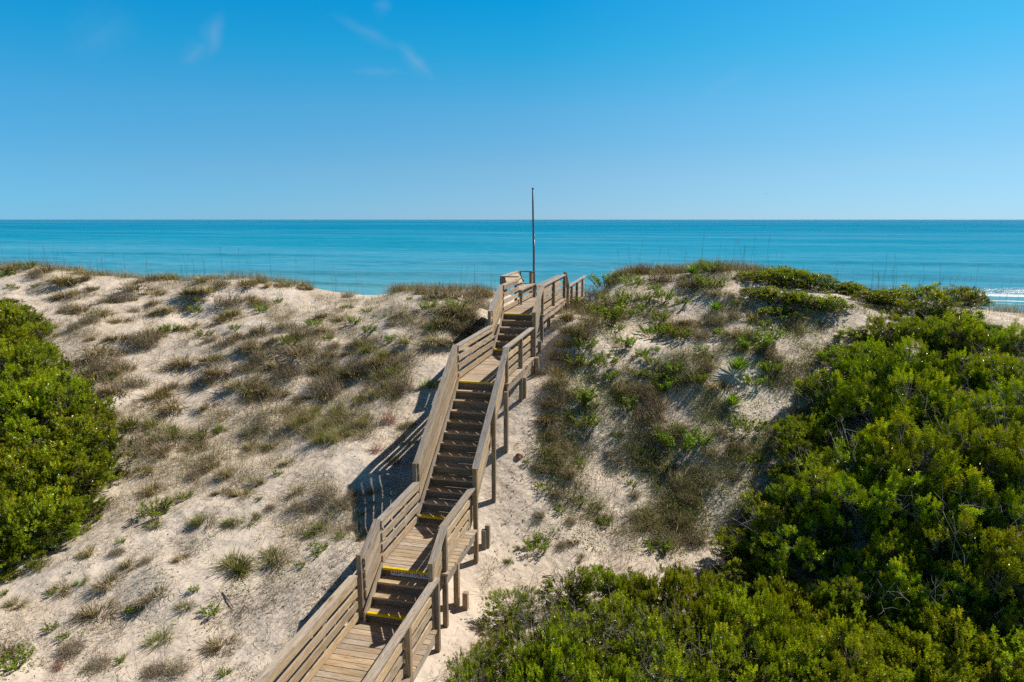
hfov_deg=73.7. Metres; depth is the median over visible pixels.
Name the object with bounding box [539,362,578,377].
dune grass
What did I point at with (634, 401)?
leafy plant
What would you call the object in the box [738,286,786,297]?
leaved shrub
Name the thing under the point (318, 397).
dune grass
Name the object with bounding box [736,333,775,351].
leafy plant
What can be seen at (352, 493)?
grey scrub
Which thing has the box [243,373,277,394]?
dune grass
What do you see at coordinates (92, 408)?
leaved shrub
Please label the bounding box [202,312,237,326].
dune grass
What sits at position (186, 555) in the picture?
dune grass
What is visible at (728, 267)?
dune grass
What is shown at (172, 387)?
dune grass
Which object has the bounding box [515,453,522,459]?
stone
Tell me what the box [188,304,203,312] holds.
leafy plant
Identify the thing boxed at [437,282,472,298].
brown scrub
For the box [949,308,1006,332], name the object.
evergreen shrub
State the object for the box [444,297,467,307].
leafy plant
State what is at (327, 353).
dune grass
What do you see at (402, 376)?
dune grass cover
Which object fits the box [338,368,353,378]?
leafy plant
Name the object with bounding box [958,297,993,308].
leaved shrub
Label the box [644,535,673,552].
leafy plant
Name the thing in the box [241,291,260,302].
dune grass
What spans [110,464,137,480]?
dune grass
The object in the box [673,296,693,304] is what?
leafy plant
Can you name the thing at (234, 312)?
dune grass
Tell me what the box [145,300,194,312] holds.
dune grass
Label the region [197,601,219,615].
leafy plant
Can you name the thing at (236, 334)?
dune grass
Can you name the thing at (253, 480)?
olive grass
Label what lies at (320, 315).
dune grass
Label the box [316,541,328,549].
leafy plant
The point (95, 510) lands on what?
dune grass
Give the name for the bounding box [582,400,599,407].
leafy plant
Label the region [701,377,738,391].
dune grass
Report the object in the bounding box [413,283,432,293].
brown scrub
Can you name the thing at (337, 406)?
fountain grass
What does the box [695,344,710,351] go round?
leafy plant
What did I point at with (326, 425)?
fountain grass
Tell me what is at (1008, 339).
evergreen shrub
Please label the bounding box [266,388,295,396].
dune grass
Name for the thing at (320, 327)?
dune grass
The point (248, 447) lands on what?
dune grass
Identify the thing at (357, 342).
dune grass
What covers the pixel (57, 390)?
leaved shrub
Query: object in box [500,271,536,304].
bench
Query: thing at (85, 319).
grey scrub
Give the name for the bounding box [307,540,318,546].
leafy plant
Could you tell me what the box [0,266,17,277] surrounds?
leafy plant
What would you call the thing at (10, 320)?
leaved shrub
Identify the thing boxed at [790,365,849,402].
evergreen shrub
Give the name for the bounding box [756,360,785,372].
leafy plant
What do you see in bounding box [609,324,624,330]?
leafy plant
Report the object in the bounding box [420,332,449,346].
dune grass
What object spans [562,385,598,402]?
leafy plant
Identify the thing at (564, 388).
grey scrub
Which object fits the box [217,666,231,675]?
leafy plant
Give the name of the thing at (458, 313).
brown scrub
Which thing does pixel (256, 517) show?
olive grass
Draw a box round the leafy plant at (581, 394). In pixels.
[574,386,596,402]
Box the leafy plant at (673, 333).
[667,326,694,339]
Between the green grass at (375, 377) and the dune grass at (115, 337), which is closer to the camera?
the green grass at (375, 377)
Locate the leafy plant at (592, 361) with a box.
[584,357,594,366]
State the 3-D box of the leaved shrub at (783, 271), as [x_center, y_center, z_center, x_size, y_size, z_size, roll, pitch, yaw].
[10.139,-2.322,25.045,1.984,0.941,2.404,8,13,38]
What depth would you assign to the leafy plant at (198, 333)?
25.73 m
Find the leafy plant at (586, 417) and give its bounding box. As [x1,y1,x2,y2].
[567,407,601,428]
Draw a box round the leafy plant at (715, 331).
[711,327,728,335]
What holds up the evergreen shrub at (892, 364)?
on the sand ground at (506, 512)
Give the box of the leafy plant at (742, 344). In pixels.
[736,339,751,348]
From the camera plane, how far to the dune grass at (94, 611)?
12.65 m
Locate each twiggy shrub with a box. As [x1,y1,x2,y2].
[444,640,504,681]
[468,628,519,669]
[474,580,545,633]
[489,587,588,681]
[530,585,650,680]
[537,548,618,612]
[594,588,709,673]
[618,616,723,681]
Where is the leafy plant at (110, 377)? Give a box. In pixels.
[101,375,114,380]
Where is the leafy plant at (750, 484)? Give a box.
[744,480,756,486]
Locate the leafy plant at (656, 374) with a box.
[641,370,667,380]
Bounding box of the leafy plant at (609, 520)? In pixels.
[595,515,613,524]
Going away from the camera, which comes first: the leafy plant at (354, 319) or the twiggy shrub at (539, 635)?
the twiggy shrub at (539, 635)
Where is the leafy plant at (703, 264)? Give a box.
[697,259,724,271]
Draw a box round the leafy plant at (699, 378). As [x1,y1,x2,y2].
[686,370,710,384]
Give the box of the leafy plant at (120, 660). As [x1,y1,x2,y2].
[113,653,126,662]
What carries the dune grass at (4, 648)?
on the sand ground at (506, 512)
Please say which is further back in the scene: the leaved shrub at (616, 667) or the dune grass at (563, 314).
the dune grass at (563, 314)
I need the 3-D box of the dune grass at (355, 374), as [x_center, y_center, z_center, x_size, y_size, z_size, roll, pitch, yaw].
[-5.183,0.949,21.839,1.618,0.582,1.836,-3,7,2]
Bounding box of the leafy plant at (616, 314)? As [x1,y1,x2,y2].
[585,302,627,324]
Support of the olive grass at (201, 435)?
on the sand ground at (506, 512)
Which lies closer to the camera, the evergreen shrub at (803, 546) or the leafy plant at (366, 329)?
the evergreen shrub at (803, 546)
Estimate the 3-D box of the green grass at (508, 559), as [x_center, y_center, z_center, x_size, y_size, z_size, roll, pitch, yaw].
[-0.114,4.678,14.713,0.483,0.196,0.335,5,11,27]
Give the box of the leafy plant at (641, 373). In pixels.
[631,368,645,377]
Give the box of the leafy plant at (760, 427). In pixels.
[729,413,768,432]
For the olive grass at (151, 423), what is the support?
on the sand ground at (506, 512)
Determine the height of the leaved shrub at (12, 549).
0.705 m
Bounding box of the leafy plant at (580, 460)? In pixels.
[573,457,585,464]
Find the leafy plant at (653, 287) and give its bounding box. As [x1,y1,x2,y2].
[646,283,662,290]
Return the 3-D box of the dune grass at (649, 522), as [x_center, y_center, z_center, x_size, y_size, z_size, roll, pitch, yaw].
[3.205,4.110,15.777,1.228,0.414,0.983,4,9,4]
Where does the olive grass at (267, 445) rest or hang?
on the sand ground at (506, 512)
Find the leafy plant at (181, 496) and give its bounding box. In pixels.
[177,491,192,499]
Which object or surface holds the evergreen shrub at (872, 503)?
on the sand ground at (506, 512)
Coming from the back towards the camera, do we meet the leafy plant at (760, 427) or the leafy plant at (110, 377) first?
the leafy plant at (110, 377)
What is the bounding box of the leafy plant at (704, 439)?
[682,428,714,445]
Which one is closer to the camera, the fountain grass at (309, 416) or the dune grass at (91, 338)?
the fountain grass at (309, 416)
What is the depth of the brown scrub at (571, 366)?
19.71 m
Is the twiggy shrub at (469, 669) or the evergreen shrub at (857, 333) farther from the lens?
the evergreen shrub at (857, 333)
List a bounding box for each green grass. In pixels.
[71,571,90,584]
[211,422,230,432]
[356,342,376,353]
[368,371,384,380]
[413,376,437,388]
[425,318,456,331]
[503,556,513,562]
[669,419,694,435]
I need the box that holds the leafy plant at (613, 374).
[601,369,621,379]
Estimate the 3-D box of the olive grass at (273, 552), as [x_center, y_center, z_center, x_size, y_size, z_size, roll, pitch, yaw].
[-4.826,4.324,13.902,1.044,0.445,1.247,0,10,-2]
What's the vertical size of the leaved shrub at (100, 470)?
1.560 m
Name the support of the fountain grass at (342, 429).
on the sand ground at (506, 512)
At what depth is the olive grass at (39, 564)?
14.29 m
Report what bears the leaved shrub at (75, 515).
on the sand ground at (506, 512)
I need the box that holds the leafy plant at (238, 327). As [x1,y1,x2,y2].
[228,323,241,329]
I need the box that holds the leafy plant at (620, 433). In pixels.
[609,429,624,438]
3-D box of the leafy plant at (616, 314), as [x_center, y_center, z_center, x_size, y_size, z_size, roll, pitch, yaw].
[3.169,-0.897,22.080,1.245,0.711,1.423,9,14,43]
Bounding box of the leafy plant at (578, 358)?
[562,352,586,365]
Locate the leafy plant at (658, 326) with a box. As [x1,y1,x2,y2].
[637,320,669,336]
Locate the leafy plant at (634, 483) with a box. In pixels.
[626,479,638,485]
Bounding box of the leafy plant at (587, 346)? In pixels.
[572,332,599,350]
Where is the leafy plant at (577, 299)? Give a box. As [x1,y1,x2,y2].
[572,296,592,303]
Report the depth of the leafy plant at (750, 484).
16.31 m
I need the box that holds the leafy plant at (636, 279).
[619,273,644,286]
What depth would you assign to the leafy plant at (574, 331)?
20.54 m
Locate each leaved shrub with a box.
[0,297,24,307]
[0,301,50,329]
[0,309,56,337]
[0,319,59,340]
[0,323,39,350]
[0,335,83,380]
[0,355,90,405]
[0,363,122,431]
[0,372,78,422]
[0,382,101,421]
[0,395,69,446]
[0,414,124,496]
[0,414,125,465]
[0,440,130,498]
[0,444,52,490]
[0,444,110,502]
[0,480,64,533]
[0,482,92,554]
[0,489,46,556]
[0,522,66,563]
[0,538,52,567]
[0,565,22,583]
[2,301,31,308]
[4,398,125,437]
[4,483,103,543]
[8,337,55,353]
[25,417,139,477]
[39,342,66,358]
[57,486,113,522]
[488,624,606,681]
[565,649,663,681]
[581,560,657,627]
[615,558,697,625]
[651,562,730,622]
[654,588,759,681]
[684,622,790,681]
[685,578,805,662]
[732,574,776,605]
[733,270,771,283]
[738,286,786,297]
[743,625,849,681]
[747,285,800,303]
[749,570,825,633]
[756,267,801,283]
[756,305,805,318]
[759,264,819,289]
[766,289,827,307]
[774,622,902,681]
[776,269,844,290]
[791,600,897,678]
[794,294,854,312]
[816,280,861,295]
[838,281,868,294]
[845,602,928,666]
[849,288,904,305]
[850,620,910,663]
[853,625,973,681]
[861,286,930,308]
[872,624,992,681]
[892,281,955,307]
[902,601,1023,681]
[906,622,971,664]
[910,603,1023,681]
[911,633,1023,681]
[941,284,992,306]
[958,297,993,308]
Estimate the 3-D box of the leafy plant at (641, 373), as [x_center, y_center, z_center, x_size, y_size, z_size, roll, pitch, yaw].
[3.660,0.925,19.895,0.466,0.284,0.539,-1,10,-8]
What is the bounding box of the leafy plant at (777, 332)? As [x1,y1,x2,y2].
[755,325,785,340]
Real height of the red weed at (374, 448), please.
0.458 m
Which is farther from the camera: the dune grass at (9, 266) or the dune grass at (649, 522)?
the dune grass at (9, 266)
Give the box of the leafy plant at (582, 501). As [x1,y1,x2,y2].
[571,494,587,504]
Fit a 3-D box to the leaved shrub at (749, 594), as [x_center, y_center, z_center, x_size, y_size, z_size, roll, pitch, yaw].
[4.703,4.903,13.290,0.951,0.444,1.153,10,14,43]
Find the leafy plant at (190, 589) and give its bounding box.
[188,584,200,591]
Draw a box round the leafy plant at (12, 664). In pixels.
[0,639,34,670]
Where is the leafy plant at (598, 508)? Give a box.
[587,501,603,510]
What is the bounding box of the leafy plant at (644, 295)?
[635,291,655,302]
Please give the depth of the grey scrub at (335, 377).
21.61 m
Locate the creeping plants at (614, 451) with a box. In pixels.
[2,269,1014,674]
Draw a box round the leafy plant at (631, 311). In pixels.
[624,309,636,315]
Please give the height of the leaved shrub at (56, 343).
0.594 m
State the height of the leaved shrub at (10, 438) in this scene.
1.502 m
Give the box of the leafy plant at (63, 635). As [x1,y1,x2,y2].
[54,631,70,640]
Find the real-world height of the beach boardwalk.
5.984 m
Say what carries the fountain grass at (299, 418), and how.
on the sand ground at (506, 512)
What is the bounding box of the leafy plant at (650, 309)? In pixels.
[635,303,653,311]
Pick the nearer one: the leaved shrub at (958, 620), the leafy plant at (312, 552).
the leaved shrub at (958, 620)
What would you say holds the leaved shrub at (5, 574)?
on the sand ground at (506, 512)
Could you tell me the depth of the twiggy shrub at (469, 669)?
10.89 m
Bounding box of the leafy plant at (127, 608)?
[124,603,140,614]
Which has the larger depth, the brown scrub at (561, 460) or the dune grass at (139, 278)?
the dune grass at (139, 278)
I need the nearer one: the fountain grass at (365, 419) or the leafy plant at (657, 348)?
the fountain grass at (365, 419)
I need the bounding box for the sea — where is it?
[0,219,1023,312]
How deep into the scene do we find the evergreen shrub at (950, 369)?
17.30 m
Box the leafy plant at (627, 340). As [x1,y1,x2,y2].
[614,334,638,347]
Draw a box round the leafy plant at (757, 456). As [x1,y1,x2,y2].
[744,452,764,463]
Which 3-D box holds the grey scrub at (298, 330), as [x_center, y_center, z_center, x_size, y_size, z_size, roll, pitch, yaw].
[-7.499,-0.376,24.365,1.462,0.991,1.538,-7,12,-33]
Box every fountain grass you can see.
[277,396,319,433]
[296,417,337,450]
[298,400,323,412]
[302,405,329,422]
[308,406,345,432]
[317,418,359,445]
[326,401,346,417]
[346,391,368,404]
[346,407,382,427]
[361,383,387,397]
[376,342,395,357]
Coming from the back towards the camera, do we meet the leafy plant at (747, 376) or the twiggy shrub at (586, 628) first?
the leafy plant at (747, 376)
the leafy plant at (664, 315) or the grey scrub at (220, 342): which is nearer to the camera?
the leafy plant at (664, 315)
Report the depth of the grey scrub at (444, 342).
22.68 m
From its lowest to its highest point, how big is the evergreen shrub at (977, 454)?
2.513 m
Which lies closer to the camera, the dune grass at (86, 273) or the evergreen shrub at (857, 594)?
the evergreen shrub at (857, 594)
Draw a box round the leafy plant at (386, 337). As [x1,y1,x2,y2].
[384,333,396,341]
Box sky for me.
[0,0,1023,219]
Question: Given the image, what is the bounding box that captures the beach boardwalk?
[253,272,587,681]
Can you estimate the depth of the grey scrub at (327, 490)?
15.69 m
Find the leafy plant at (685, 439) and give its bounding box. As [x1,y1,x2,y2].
[653,423,703,453]
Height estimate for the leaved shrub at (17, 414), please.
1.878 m
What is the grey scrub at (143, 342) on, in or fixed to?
on the sand ground at (506, 512)
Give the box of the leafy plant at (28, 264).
[16,260,35,269]
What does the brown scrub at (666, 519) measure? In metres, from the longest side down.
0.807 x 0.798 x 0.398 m
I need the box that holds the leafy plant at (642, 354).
[634,348,650,357]
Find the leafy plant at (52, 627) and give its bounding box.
[41,620,59,632]
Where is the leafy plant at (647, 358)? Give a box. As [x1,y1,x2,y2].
[644,355,661,364]
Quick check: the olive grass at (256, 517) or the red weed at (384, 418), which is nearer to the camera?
the olive grass at (256, 517)
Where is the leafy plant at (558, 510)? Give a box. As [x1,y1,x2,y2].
[553,503,566,513]
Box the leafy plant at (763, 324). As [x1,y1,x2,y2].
[756,318,773,328]
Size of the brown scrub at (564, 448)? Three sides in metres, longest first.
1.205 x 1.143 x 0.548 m
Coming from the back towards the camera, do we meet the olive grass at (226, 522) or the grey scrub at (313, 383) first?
the grey scrub at (313, 383)
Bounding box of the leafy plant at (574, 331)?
[564,326,583,335]
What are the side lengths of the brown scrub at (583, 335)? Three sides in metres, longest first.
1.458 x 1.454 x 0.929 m
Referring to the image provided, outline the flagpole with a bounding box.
[532,188,534,296]
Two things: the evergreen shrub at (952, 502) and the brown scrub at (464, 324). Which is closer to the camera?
the evergreen shrub at (952, 502)
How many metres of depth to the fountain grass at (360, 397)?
20.05 m
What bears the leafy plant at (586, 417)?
on the sand ground at (506, 512)
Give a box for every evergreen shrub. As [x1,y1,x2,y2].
[696,556,770,596]
[707,501,828,569]
[715,531,797,575]
[739,489,788,520]
[746,558,827,610]
[760,514,865,591]
[764,457,820,493]
[765,448,889,528]
[769,412,836,448]
[774,429,857,471]
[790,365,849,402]
[792,369,883,428]
[804,594,850,627]
[805,552,905,621]
[811,411,933,489]
[813,342,872,363]
[817,463,942,544]
[824,522,941,612]
[826,364,954,449]
[830,336,925,390]
[833,325,889,350]
[835,556,956,640]
[846,405,982,500]
[847,331,954,405]
[861,309,932,351]
[863,512,981,617]
[876,371,1008,454]
[876,460,1002,547]
[890,290,985,327]
[891,309,983,361]
[896,464,1023,585]
[896,554,1023,634]
[902,407,1023,494]
[906,503,1023,622]
[909,346,994,402]
[918,321,999,365]
[918,367,1023,453]
[944,342,1023,399]
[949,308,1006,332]
[952,369,1023,445]
[953,439,1023,536]
[953,500,1023,596]
[959,317,1023,367]
[962,576,1023,646]
[963,396,1023,502]
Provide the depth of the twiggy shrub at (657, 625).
11.10 m
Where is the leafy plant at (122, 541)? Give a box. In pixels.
[114,537,125,544]
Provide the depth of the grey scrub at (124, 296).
29.45 m
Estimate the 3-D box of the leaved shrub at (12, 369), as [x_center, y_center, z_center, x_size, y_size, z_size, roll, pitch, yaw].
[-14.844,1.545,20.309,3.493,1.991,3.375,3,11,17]
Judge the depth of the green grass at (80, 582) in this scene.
13.57 m
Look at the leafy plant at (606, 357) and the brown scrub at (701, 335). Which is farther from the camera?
the brown scrub at (701, 335)
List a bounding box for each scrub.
[27,267,45,278]
[50,657,67,674]
[51,302,71,314]
[53,635,86,659]
[64,320,84,330]
[72,308,102,325]
[76,350,128,372]
[82,646,119,678]
[101,545,125,558]
[109,285,139,301]
[119,373,150,389]
[125,324,168,344]
[126,305,141,312]
[132,333,162,349]
[139,553,153,564]
[139,653,171,679]
[159,654,196,679]
[180,464,206,483]
[196,373,219,384]
[198,333,215,342]
[202,290,247,306]
[207,273,233,287]
[213,331,237,349]
[230,356,253,375]
[243,346,270,362]
[262,502,277,511]
[268,356,307,378]
[271,316,298,332]
[286,320,315,337]
[286,496,308,512]
[300,370,341,392]
[304,496,324,511]
[309,478,344,504]
[313,376,350,398]
[323,490,357,511]
[324,370,346,387]
[325,340,342,347]
[340,290,353,296]
[343,351,371,369]
[345,521,361,530]
[346,486,359,496]
[358,361,380,373]
[361,488,375,495]
[382,318,397,326]
[386,281,406,291]
[387,455,403,464]
[394,378,415,392]
[397,421,409,429]
[406,417,415,426]
[413,278,455,299]
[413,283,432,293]
[435,337,452,346]
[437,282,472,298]
[443,317,460,328]
[445,320,471,334]
[450,302,479,321]
[450,312,477,332]
[453,306,475,319]
[455,294,487,311]
[462,289,487,306]
[464,283,491,296]
[470,314,487,325]
[480,295,491,309]
[529,463,541,469]
[531,460,558,473]
[533,509,547,519]
[534,374,561,392]
[536,395,558,411]
[538,424,559,440]
[540,409,564,421]
[541,389,568,411]
[542,348,567,362]
[543,427,566,443]
[544,482,568,499]
[545,371,572,391]
[546,317,577,334]
[549,438,583,453]
[550,336,573,348]
[551,451,568,466]
[552,384,578,399]
[555,336,570,348]
[555,467,574,480]
[556,538,567,548]
[558,321,599,343]
[561,311,576,320]
[562,298,591,313]
[563,355,586,369]
[563,515,576,525]
[565,295,582,309]
[565,321,594,338]
[570,306,609,333]
[575,281,613,298]
[579,291,630,311]
[606,375,641,400]
[609,305,631,319]
[622,394,678,424]
[625,485,643,499]
[626,378,662,399]
[634,261,653,273]
[637,263,675,283]
[639,390,672,412]
[643,413,686,441]
[646,521,690,556]
[651,511,669,527]
[662,503,703,533]
[666,465,693,488]
[666,510,690,524]
[673,273,698,287]
[675,484,698,504]
[676,526,713,553]
[687,458,706,473]
[692,325,714,341]
[695,361,716,374]
[697,445,723,460]
[703,311,735,327]
[711,422,731,436]
[721,437,757,455]
[727,308,743,319]
[727,471,743,483]
[754,339,782,355]
[759,347,789,363]
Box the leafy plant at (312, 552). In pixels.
[309,548,321,556]
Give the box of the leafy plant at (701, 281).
[694,273,726,288]
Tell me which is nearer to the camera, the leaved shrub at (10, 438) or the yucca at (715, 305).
the leaved shrub at (10, 438)
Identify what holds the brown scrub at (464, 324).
on the sand ground at (506, 512)
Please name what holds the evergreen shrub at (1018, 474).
on the sand ground at (506, 512)
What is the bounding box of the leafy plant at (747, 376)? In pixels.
[740,374,768,385]
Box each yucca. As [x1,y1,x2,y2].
[684,264,701,272]
[704,298,725,309]
[717,392,746,404]
[722,353,755,369]
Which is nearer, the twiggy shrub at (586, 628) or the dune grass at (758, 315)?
the twiggy shrub at (586, 628)
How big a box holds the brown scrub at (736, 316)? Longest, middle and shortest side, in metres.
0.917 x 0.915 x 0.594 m
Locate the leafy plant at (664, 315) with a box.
[650,311,671,320]
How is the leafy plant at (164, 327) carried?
on the sand ground at (506, 512)
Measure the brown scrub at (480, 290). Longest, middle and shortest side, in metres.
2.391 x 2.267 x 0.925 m
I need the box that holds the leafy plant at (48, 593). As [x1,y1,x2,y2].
[44,587,56,595]
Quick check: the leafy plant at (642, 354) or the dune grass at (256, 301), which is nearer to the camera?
the leafy plant at (642, 354)
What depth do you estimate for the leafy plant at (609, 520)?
15.76 m
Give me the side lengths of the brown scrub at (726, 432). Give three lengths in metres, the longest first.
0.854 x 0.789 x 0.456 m
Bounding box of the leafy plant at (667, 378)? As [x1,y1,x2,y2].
[662,374,683,383]
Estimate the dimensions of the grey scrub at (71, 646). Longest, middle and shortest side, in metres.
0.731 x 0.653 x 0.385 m
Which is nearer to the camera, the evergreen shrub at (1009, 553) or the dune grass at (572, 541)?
the evergreen shrub at (1009, 553)
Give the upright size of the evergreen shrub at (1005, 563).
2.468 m
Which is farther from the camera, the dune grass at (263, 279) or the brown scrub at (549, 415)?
the dune grass at (263, 279)
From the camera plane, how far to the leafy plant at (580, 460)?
17.28 m
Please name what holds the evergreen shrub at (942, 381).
on the sand ground at (506, 512)
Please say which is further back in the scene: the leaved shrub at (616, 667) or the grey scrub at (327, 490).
the grey scrub at (327, 490)
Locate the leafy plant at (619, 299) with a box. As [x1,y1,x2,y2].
[599,288,632,308]
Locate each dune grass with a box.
[0,260,22,270]
[0,593,32,614]
[0,637,24,663]
[10,263,60,272]
[37,273,81,284]
[43,576,84,599]
[46,290,67,300]
[49,276,77,286]
[55,355,88,366]
[56,302,84,311]
[58,301,96,315]
[62,262,108,275]
[63,592,123,630]
[64,286,81,296]
[64,340,136,360]
[65,263,86,271]
[65,538,101,560]
[72,366,108,383]
[74,271,92,279]
[79,566,131,597]
[81,285,100,290]
[82,334,98,341]
[86,493,132,517]
[87,306,121,315]
[92,294,126,302]
[92,378,132,396]
[95,332,133,341]
[96,358,143,375]
[105,315,137,323]
[110,279,166,291]
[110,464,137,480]
[110,555,143,574]
[121,384,184,404]
[123,323,171,340]
[126,273,161,283]
[126,479,168,497]
[130,576,189,608]
[131,461,158,477]
[133,438,176,460]
[142,287,182,295]
[144,296,165,304]
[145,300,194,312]
[145,306,171,314]
[151,394,190,413]
[152,272,180,279]
[152,377,185,392]
[155,351,199,372]
[169,549,196,562]
[170,318,203,331]
[174,283,213,295]
[176,435,217,453]
[180,285,218,292]
[181,348,227,365]
[182,302,196,311]
[185,294,211,301]
[189,272,223,281]
[192,358,234,379]
[192,397,228,410]
[192,630,243,658]
[193,461,223,472]
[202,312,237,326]
[207,487,236,495]
[210,463,238,482]
[216,369,265,393]
[219,305,242,314]
[223,485,267,499]
[229,328,245,341]
[229,338,255,353]
[234,377,269,401]
[236,277,259,285]
[236,339,271,353]
[239,441,254,450]
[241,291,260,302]
[241,321,269,334]
[241,439,257,447]
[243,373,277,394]
[250,295,269,305]
[253,274,270,282]
[253,355,287,369]
[259,279,315,286]
[263,281,279,286]
[263,335,281,341]
[266,342,315,360]
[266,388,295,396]
[275,457,292,466]
[284,483,308,498]
[288,394,308,403]
[293,389,344,402]
[296,285,316,289]
[304,362,337,376]
[306,311,332,317]
[307,323,337,333]
[319,347,341,357]
[333,314,344,321]
[333,363,371,378]
[338,301,357,308]
[340,346,361,354]
[343,332,367,347]
[355,349,386,367]
[383,331,431,346]
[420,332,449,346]
[422,297,484,317]
[422,310,475,327]
[426,378,439,389]
[438,333,459,347]
[458,327,482,336]
[529,410,573,425]
[533,438,565,460]
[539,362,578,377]
[548,463,563,473]
[553,307,577,319]
[567,539,581,544]
[575,551,587,562]
[599,454,630,465]
[625,504,660,524]
[636,511,669,530]
[645,315,704,334]
[645,462,680,478]
[676,316,704,324]
[692,285,741,296]
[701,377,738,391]
[716,262,737,272]
[716,326,757,339]
[739,307,766,322]
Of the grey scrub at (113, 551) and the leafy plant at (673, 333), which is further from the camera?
the leafy plant at (673, 333)
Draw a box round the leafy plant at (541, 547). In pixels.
[522,531,550,552]
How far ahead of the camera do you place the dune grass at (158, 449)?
18.41 m
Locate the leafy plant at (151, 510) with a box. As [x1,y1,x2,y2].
[133,495,173,518]
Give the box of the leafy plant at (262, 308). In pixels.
[252,303,268,312]
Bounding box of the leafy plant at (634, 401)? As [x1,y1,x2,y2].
[613,392,638,405]
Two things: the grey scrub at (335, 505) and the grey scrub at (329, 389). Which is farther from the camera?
the grey scrub at (329, 389)
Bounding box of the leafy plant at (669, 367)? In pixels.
[664,358,685,372]
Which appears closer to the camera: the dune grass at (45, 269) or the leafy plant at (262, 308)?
the leafy plant at (262, 308)
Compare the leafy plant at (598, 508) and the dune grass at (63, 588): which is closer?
the dune grass at (63, 588)
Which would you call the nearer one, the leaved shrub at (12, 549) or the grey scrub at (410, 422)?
the leaved shrub at (12, 549)
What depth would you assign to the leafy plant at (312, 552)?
13.84 m
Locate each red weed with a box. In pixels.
[366,437,386,453]
[379,410,400,427]
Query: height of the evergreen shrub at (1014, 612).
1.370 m
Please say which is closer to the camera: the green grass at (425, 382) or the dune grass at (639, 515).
the dune grass at (639, 515)
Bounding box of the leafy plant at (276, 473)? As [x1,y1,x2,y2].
[273,468,283,475]
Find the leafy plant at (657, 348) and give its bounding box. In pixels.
[650,346,660,351]
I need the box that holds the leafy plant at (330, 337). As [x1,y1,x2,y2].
[321,333,334,339]
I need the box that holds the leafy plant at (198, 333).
[193,329,214,336]
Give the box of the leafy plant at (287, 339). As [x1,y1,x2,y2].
[278,334,299,345]
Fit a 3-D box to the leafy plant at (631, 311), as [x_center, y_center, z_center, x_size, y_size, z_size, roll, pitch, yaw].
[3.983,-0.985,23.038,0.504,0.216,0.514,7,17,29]
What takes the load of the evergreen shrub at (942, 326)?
on the sand ground at (506, 512)
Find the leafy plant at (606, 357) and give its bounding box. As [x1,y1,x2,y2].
[593,349,621,367]
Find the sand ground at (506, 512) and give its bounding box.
[0,266,1023,681]
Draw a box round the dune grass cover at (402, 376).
[0,256,1023,681]
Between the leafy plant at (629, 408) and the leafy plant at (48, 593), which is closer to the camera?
the leafy plant at (48, 593)
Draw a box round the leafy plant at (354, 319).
[347,316,362,323]
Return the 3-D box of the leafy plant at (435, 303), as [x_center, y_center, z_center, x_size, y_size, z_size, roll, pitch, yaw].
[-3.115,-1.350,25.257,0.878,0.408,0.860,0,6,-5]
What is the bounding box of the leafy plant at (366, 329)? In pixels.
[362,323,377,333]
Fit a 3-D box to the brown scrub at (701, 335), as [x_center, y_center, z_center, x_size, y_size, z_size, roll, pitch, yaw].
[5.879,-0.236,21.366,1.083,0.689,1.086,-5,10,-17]
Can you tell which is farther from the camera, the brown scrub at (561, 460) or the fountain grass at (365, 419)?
the fountain grass at (365, 419)
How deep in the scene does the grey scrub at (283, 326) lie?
25.20 m
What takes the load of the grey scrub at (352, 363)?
on the sand ground at (506, 512)
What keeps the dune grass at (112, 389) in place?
on the sand ground at (506, 512)
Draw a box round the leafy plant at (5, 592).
[0,589,8,596]
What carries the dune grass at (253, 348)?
on the sand ground at (506, 512)
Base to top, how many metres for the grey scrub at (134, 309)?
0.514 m
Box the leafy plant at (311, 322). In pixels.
[304,318,322,325]
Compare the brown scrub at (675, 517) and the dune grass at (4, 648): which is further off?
the brown scrub at (675, 517)
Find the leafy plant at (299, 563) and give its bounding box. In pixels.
[293,559,305,567]
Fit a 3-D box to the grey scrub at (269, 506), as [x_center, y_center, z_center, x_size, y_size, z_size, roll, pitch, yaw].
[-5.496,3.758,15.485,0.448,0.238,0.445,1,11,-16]
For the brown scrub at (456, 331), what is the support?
on the sand ground at (506, 512)
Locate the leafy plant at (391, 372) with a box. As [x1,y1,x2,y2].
[385,366,400,374]
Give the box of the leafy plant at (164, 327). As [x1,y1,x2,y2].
[157,322,178,332]
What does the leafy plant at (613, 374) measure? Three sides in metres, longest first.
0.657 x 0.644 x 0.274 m
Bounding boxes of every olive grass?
[21,552,57,575]
[114,410,146,431]
[135,411,169,430]
[136,624,176,651]
[142,419,195,441]
[143,516,168,529]
[172,597,197,611]
[182,508,227,533]
[184,424,220,443]
[202,541,259,584]
[211,549,260,575]
[219,518,238,529]
[220,514,243,528]
[236,507,263,529]
[242,473,268,486]
[253,541,294,571]
[258,443,274,449]
[308,518,329,537]
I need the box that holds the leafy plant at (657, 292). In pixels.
[654,288,676,299]
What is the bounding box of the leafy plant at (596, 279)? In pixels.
[586,272,620,286]
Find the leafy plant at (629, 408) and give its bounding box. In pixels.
[616,402,636,411]
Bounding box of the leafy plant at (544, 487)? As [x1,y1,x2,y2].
[535,481,554,491]
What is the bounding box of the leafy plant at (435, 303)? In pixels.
[417,299,438,309]
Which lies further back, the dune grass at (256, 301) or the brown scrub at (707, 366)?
the dune grass at (256, 301)
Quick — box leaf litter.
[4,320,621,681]
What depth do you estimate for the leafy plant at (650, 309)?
23.26 m
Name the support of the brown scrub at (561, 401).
on the sand ground at (506, 512)
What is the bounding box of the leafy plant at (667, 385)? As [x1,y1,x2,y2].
[649,378,672,391]
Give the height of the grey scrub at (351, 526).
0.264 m

